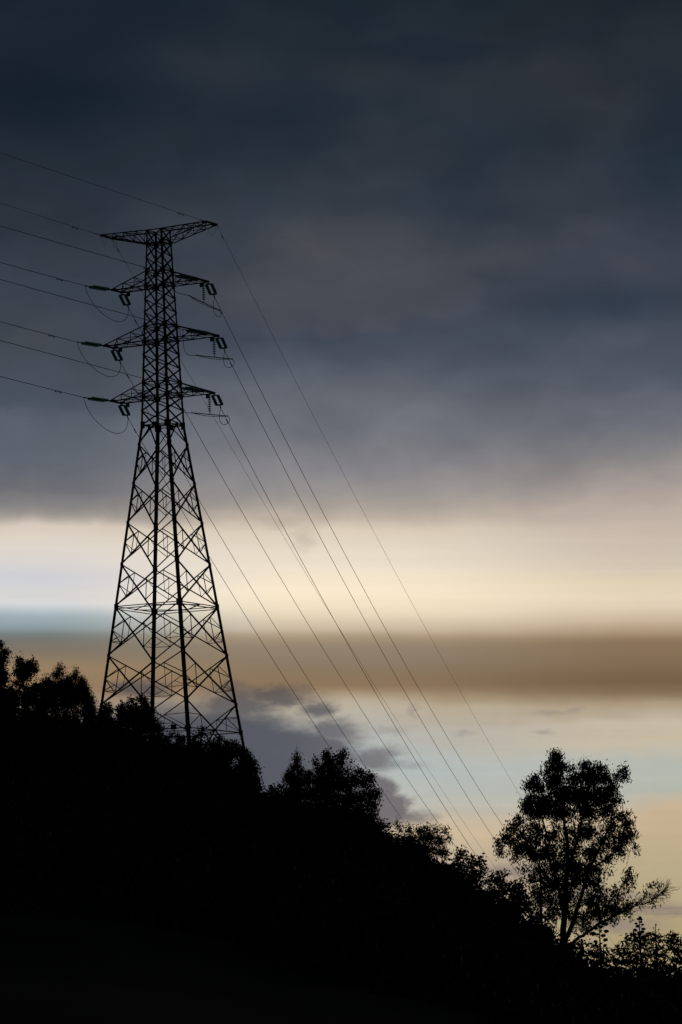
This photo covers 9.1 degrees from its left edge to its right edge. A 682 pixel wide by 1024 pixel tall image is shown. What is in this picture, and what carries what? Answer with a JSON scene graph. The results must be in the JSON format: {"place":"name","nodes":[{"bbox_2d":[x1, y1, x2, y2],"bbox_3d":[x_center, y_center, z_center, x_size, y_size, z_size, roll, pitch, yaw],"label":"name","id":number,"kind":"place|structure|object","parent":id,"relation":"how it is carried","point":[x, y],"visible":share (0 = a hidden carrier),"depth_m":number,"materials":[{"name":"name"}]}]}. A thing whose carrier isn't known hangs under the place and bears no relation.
{"place":"outdoors","nodes":[
{"label":"outdoors","id":0,"kind":"place"},
{"bbox_2d":[0,746,506,1023],"bbox_3d":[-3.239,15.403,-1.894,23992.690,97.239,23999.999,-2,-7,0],"label":"hillside","id":1,"kind":"structure","parent":0,"point":[62,965],"depth_m":117.19,"materials":[{"name":"black plant"}]},
{"bbox_2d":[0,639,19,732],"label":"broadleaf tree","id":2,"kind":"object","parent":1,"relation":"on","point":[7,706],"visible":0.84,"depth_m":372.45,"materials":[{"name":"black plant"}]},
{"bbox_2d":[8,651,40,691],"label":"broadleaf tree","id":3,"kind":"object","parent":1,"relation":"on","point":[22,672],"visible":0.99,"depth_m":376.98,"materials":[{"name":"black plant"}]},
{"bbox_2d":[6,679,53,742],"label":"bush","id":4,"kind":"object","parent":1,"relation":"on","point":[28,698],"visible":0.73,"depth_m":374.29,"materials":[{"name":"black plant"}]},
{"bbox_2d":[39,662,98,744],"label":"feathery tree","id":5,"kind":"object","parent":1,"relation":"on","point":[67,694],"visible":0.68,"depth_m":378.29,"materials":[{"name":"black plant"}]},
{"bbox_2d":[79,696,123,739],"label":"bush","id":6,"kind":"object","parent":1,"relation":"on","point":[105,713],"visible":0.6,"depth_m":368.48,"materials":[{"name":"black plant"}]},
{"bbox_2d":[107,692,166,759],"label":"broadleaf tree","id":7,"kind":"object","parent":1,"relation":"on","point":[144,720],"visible":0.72,"depth_m":366.23,"materials":[{"name":"black plant"}]},
{"bbox_2d":[100,220,244,764],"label":"transmission tower","id":8,"kind":"structure","parent":1,"relation":"on","point":[156,425],"depth_m":394.47,"materials":[{"name":"metal"}]},
{"bbox_2d":[1,203,100,235],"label":"earth wire","id":9,"kind":"object","parent":8,"relation":"attached to","point":[54,220],"visible":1,"depth_m":395.45,"materials":[{"name":"metal"}]},
{"bbox_2d":[77,341,102,346],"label":"insulator string","id":10,"kind":"object","parent":8,"relation":"attached to","point":[88,343],"visible":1,"depth_m":396.47,"materials":[{"name":"black glass"}]},
{"bbox_2d":[2,322,75,341],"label":"conductor cable","id":11,"kind":"object","parent":10,"relation":"attached to","point":[40,332],"visible":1,"depth_m":392.92,"materials":[{"name":"metal"}]},
{"bbox_2d":[77,342,120,376],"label":"jumper cable","id":12,"kind":"object","parent":10,"relation":"hanging from","point":[95,369],"visible":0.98,"depth_m":398.82,"materials":[{"name":"metal"}]},
{"bbox_2d":[83,396,108,401],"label":"insulator string","id":13,"kind":"object","parent":8,"relation":"attached to","point":[97,399],"visible":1,"depth_m":395.44,"materials":[{"name":"black glass"}]},
{"bbox_2d":[0,376,80,396],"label":"conductor cable","id":14,"kind":"object","parent":13,"relation":"attached to","point":[40,386],"visible":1,"depth_m":391.40,"materials":[{"name":"metal"}]},
{"bbox_2d":[84,399,127,433],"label":"jumper cable","id":15,"kind":"object","parent":13,"relation":"hanging from","point":[102,426],"visible":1,"depth_m":397.05,"materials":[{"name":"metal"}]},
{"bbox_2d":[85,285,110,290],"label":"insulator string","id":16,"kind":"object","parent":8,"relation":"attached to","point":[96,287],"visible":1,"depth_m":396.63,"materials":[{"name":"black glass"}]},
{"bbox_2d":[0,262,84,285],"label":"conductor cable","id":17,"kind":"object","parent":16,"relation":"attached to","point":[44,274],"visible":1,"depth_m":392.73,"materials":[{"name":"metal"}]},
{"bbox_2d":[85,286,128,321],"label":"jumper cable","id":18,"kind":"object","parent":16,"relation":"hanging from","point":[102,313],"visible":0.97,"depth_m":398.15,"materials":[{"name":"metal"}]},
{"bbox_2d":[2,153,205,221],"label":"earth wire","id":19,"kind":"object","parent":8,"relation":"attached to","point":[103,187],"visible":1,"depth_m":385.46,"materials":[{"name":"metal"}]},
{"bbox_2d":[111,349,122,363],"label":"insulator string","id":20,"kind":"object","parent":8,"relation":"attached to","point":[115,357],"visible":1,"depth_m":400.46,"materials":[{"name":"black glass"}]},
{"bbox_2d":[121,364,407,826],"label":"conductor cable","id":21,"kind":"object","parent":20,"relation":"attached to","point":[261,604],"visible":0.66,"depth_m":471.37,"materials":[{"name":"metal"}]},
{"bbox_2d":[118,404,130,418],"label":"insulator string","id":22,"kind":"object","parent":8,"relation":"attached to","point":[126,410],"visible":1,"depth_m":399.57,"materials":[{"name":"black glass"}]},
{"bbox_2d":[129,420,386,829],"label":"conductor cable","id":23,"kind":"object","parent":22,"relation":"attached to","point":[235,599],"visible":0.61,"depth_m":451.44,"materials":[{"name":"metal"}]},
{"bbox_2d":[119,294,130,307],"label":"insulator string","id":24,"kind":"object","parent":8,"relation":"attached to","point":[123,301],"visible":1,"depth_m":400.64,"materials":[{"name":"black glass"}]},
{"bbox_2d":[129,309,469,864],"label":"conductor cable","id":25,"kind":"object","parent":24,"relation":"attached to","point":[287,589],"visible":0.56,"depth_m":479.55,"materials":[{"name":"metal"}]},
{"bbox_2d":[171,274,197,280],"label":"insulator string","id":26,"kind":"object","parent":8,"relation":"attached to","point":[186,277],"visible":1,"depth_m":392.33,"materials":[{"name":"black glass"}]},
{"bbox_2d":[1,226,170,274],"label":"conductor cable","id":27,"kind":"object","parent":26,"relation":"attached to","point":[88,251],"visible":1,"depth_m":384.82,"materials":[{"name":"metal"}]},
{"bbox_2d":[178,386,202,391],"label":"insulator string","id":28,"kind":"object","parent":8,"relation":"attached to","point":[188,388],"visible":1,"depth_m":390.71,"materials":[{"name":"black glass"}]},
{"bbox_2d":[0,340,175,386],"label":"conductor cable","id":29,"kind":"object","parent":28,"relation":"attached to","point":[91,364],"visible":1,"depth_m":383.24,"materials":[{"name":"metal"}]},
{"bbox_2d":[177,387,229,424],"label":"jumper cable","id":30,"kind":"object","parent":28,"relation":"hanging from","point":[205,415],"visible":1,"depth_m":392.91,"materials":[{"name":"metal"}]},
{"bbox_2d":[182,329,208,334],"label":"insulator string","id":31,"kind":"object","parent":8,"relation":"attached to","point":[196,331],"visible":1,"depth_m":391.20,"materials":[{"name":"black glass"}]},
{"bbox_2d":[0,279,181,329],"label":"conductor cable","id":32,"kind":"object","parent":31,"relation":"attached to","point":[93,305],"visible":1,"depth_m":383.40,"materials":[{"name":"metal"}]},
{"bbox_2d":[202,281,205,301],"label":"suspension insulator","id":33,"kind":"object","parent":8,"relation":"hanging from","point":[203,292],"visible":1,"depth_m":394.05,"materials":[{"name":"black glass"}]},
{"bbox_2d":[188,295,219,310],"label":"jumper bar","id":34,"kind":"object","parent":33,"relation":"hanging from","point":[203,302],"visible":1,"depth_m":393.96,"materials":[{"name":"metal"}]},
{"bbox_2d":[172,278,220,316],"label":"jumper cable","id":35,"kind":"object","parent":34,"relation":"attached to","point":[198,301],"visible":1,"depth_m":393.91,"materials":[{"name":"metal"}]},
{"bbox_2d":[207,393,210,413],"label":"suspension insulator","id":36,"kind":"object","parent":8,"relation":"hanging from","point":[209,404],"visible":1,"depth_m":392.57,"materials":[{"name":"black glass"}]},
{"bbox_2d":[191,412,227,416],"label":"jumper bar","id":37,"kind":"object","parent":36,"relation":"hanging from","point":[210,414],"visible":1,"depth_m":392.55,"materials":[{"name":"metal"}]},
{"bbox_2d":[205,283,216,297],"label":"insulator string","id":38,"kind":"object","parent":8,"relation":"attached to","point":[209,290],"visible":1,"depth_m":396.16,"materials":[{"name":"black glass"}]},
{"bbox_2d":[215,299,589,942],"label":"conductor cable","id":39,"kind":"object","parent":38,"relation":"attached to","point":[349,562],"visible":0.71,"depth_m":465.45,"materials":[{"name":"metal"}]},
{"bbox_2d":[212,337,215,356],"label":"suspension insulator","id":40,"kind":"object","parent":8,"relation":"hanging from","point":[214,344],"visible":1,"depth_m":392.96,"materials":[{"name":"black glass"}]},
{"bbox_2d":[196,355,232,359],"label":"jumper bar","id":41,"kind":"object","parent":40,"relation":"hanging from","point":[215,357],"visible":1,"depth_m":392.96,"materials":[{"name":"metal"}]},
{"bbox_2d":[182,330,234,367],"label":"jumper cable","id":42,"kind":"object","parent":41,"relation":"attached to","point":[210,358],"visible":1,"depth_m":393.13,"materials":[{"name":"metal"}]},
{"bbox_2d":[211,394,222,407],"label":"insulator string","id":43,"kind":"object","parent":8,"relation":"attached to","point":[215,401],"visible":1,"depth_m":394.85,"materials":[{"name":"black glass"}]},
{"bbox_2d":[221,409,486,871],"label":"conductor cable","id":44,"kind":"object","parent":43,"relation":"attached to","point":[337,625],"visible":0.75,"depth_m":454.80,"materials":[{"name":"metal"}]},
{"bbox_2d":[215,337,227,350],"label":"insulator string","id":45,"kind":"object","parent":8,"relation":"attached to","point":[223,342],"visible":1,"depth_m":395.10,"materials":[{"name":"black glass"}]},
{"bbox_2d":[225,352,558,929],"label":"conductor cable","id":46,"kind":"object","parent":45,"relation":"attached to","point":[356,605],"visible":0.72,"depth_m":463.54,"materials":[{"name":"metal"}]},
{"bbox_2d":[113,241,505,882],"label":"earth wire","id":47,"kind":"object","parent":8,"relation":"attached to","point":[297,559],"visible":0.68,"depth_m":491.71,"materials":[{"name":"metal"}]},
{"bbox_2d":[217,226,613,943],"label":"earth wire","id":48,"kind":"object","parent":8,"relation":"attached to","point":[395,572],"visible":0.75,"depth_m":478.11,"materials":[{"name":"metal"}]},
{"bbox_2d":[152,730,193,764],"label":"bush","id":49,"kind":"object","parent":1,"relation":"on","point":[178,738],"visible":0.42,"depth_m":364.20,"materials":[{"name":"black plant"}]},
{"bbox_2d":[184,725,210,765],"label":"broadleaf tree","id":50,"kind":"object","parent":1,"relation":"on","point":[195,746],"visible":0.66,"depth_m":362.07,"materials":[{"name":"black plant"}]},
{"bbox_2d":[197,731,245,778],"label":"bush","id":51,"kind":"object","parent":1,"relation":"on","point":[218,752],"visible":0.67,"depth_m":359.62,"materials":[{"name":"black plant"}]},
{"bbox_2d":[218,746,265,794],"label":"broadleaf tree","id":52,"kind":"object","parent":1,"relation":"on","point":[245,766],"visible":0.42,"depth_m":355.60,"materials":[{"name":"black plant"}]},
{"bbox_2d":[259,781,291,818],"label":"bush","id":53,"kind":"object","parent":1,"relation":"on","point":[272,790],"visible":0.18,"depth_m":344.61,"materials":[{"name":"black plant"}]},
{"bbox_2d":[276,746,319,813],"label":"conical tree","id":54,"kind":"object","parent":1,"relation":"on","point":[295,782],"visible":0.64,"depth_m":339.50,"materials":[{"name":"black plant"}]},
{"bbox_2d":[303,746,358,824],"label":"broadleaf tree","id":55,"kind":"object","parent":1,"relation":"on","point":[328,783],"visible":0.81,"depth_m":333.55,"materials":[{"name":"black plant"}]},
{"bbox_2d":[0,714,681,1023],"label":"undergrowth","id":56,"kind":"object","parent":1,"relation":"on","point":[417,910],"visible":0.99,"depth_m":171.37,"materials":[{"name":"black plant"}]},
{"bbox_2d":[329,766,383,829],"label":"broadleaf tree","id":57,"kind":"object","parent":1,"relation":"on","point":[352,798],"visible":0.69,"depth_m":325.46,"materials":[{"name":"black plant"}]},
{"bbox_2d":[376,817,400,843],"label":"bush","id":58,"kind":"object","parent":1,"relation":"on","point":[384,824],"visible":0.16,"depth_m":311.39,"materials":[{"name":"black plant"}]},
{"bbox_2d":[392,820,453,863],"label":"shrub","id":59,"kind":"object","parent":1,"relation":"on","point":[424,838],"visible":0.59,"depth_m":299.12,"materials":[{"name":"black plant"}]},
{"bbox_2d":[441,844,488,886],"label":"bush","id":60,"kind":"object","parent":1,"relation":"on","point":[473,871],"visible":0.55,"depth_m":280.99,"materials":[{"name":"black plant"}]},
{"bbox_2d":[481,869,553,932],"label":"bush","id":61,"kind":"object","parent":1,"relation":"on","point":[516,891],"visible":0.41,"depth_m":256.83,"materials":[{"name":"black plant"}]},
{"bbox_2d":[527,831,559,942],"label":"slender tree","id":62,"kind":"object","parent":1,"relation":"on","point":[540,929],"visible":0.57,"depth_m":223.07,"materials":[{"name":"black plant"}]},
{"bbox_2d":[540,930,590,967],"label":"bush","id":63,"kind":"object","parent":1,"relation":"on","point":[567,945],"visible":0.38,"depth_m":210.70,"materials":[{"name":"black plant"}]},
{"bbox_2d":[492,747,680,943],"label":"gum tree","id":64,"kind":"object","parent":1,"relation":"on","point":[581,797],"visible":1,"depth_m":219.24,"materials":[{"name":"black plant"}]},
{"bbox_2d":[579,942,614,977],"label":"bush","id":65,"kind":"object","parent":1,"relation":"on","point":[601,963],"visible":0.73,"depth_m":178.74,"materials":[{"name":"black plant"}]},
{"bbox_2d":[590,921,608,945],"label":"agave","id":66,"kind":"object","parent":1,"relation":"on","point":[601,935],"visible":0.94,"depth_m":185.07,"materials":[{"name":"black plant"}]},
{"bbox_2d":[605,944,633,976],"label":"shrub","id":67,"kind":"object","parent":1,"relation":"on","point":[618,962],"visible":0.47,"depth_m":174.92,"materials":[{"name":"black plant"}]},
{"bbox_2d":[573,963,679,987],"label":"hedge bush","id":68,"kind":"object","parent":1,"relation":"on","point":[609,978],"visible":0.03,"depth_m":158.69,"materials":[{"name":"black plant"}]},
{"bbox_2d":[618,930,654,976],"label":"fan leaved shrub","id":69,"kind":"object","parent":1,"relation":"on","point":[639,963],"visible":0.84,"depth_m":170.85,"materials":[{"name":"black plant"}]},
{"bbox_2d":[632,916,645,958],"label":"agave","id":70,"kind":"object","parent":1,"relation":"on","point":[639,918],"visible":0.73,"depth_m":177.16,"materials":[{"name":"black plant"}]},
{"bbox_2d":[635,931,673,974],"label":"fan leaved shrub","id":71,"kind":"object","parent":1,"relation":"on","point":[655,954],"visible":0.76,"depth_m":169.04,"materials":[{"name":"black plant"}]},
{"bbox_2d":[654,930,681,975],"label":"shrub","id":72,"kind":"object","parent":1,"relation":"on","point":[676,951],"visible":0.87,"depth_m":164.92,"materials":[{"name":"black plant"}]},
{"bbox_2d":[0,0,681,973],"label":"sky","id":73,"kind":"structure","parent":0,"point":[455,226],"materials":[{"name":"grey"}]}
]}

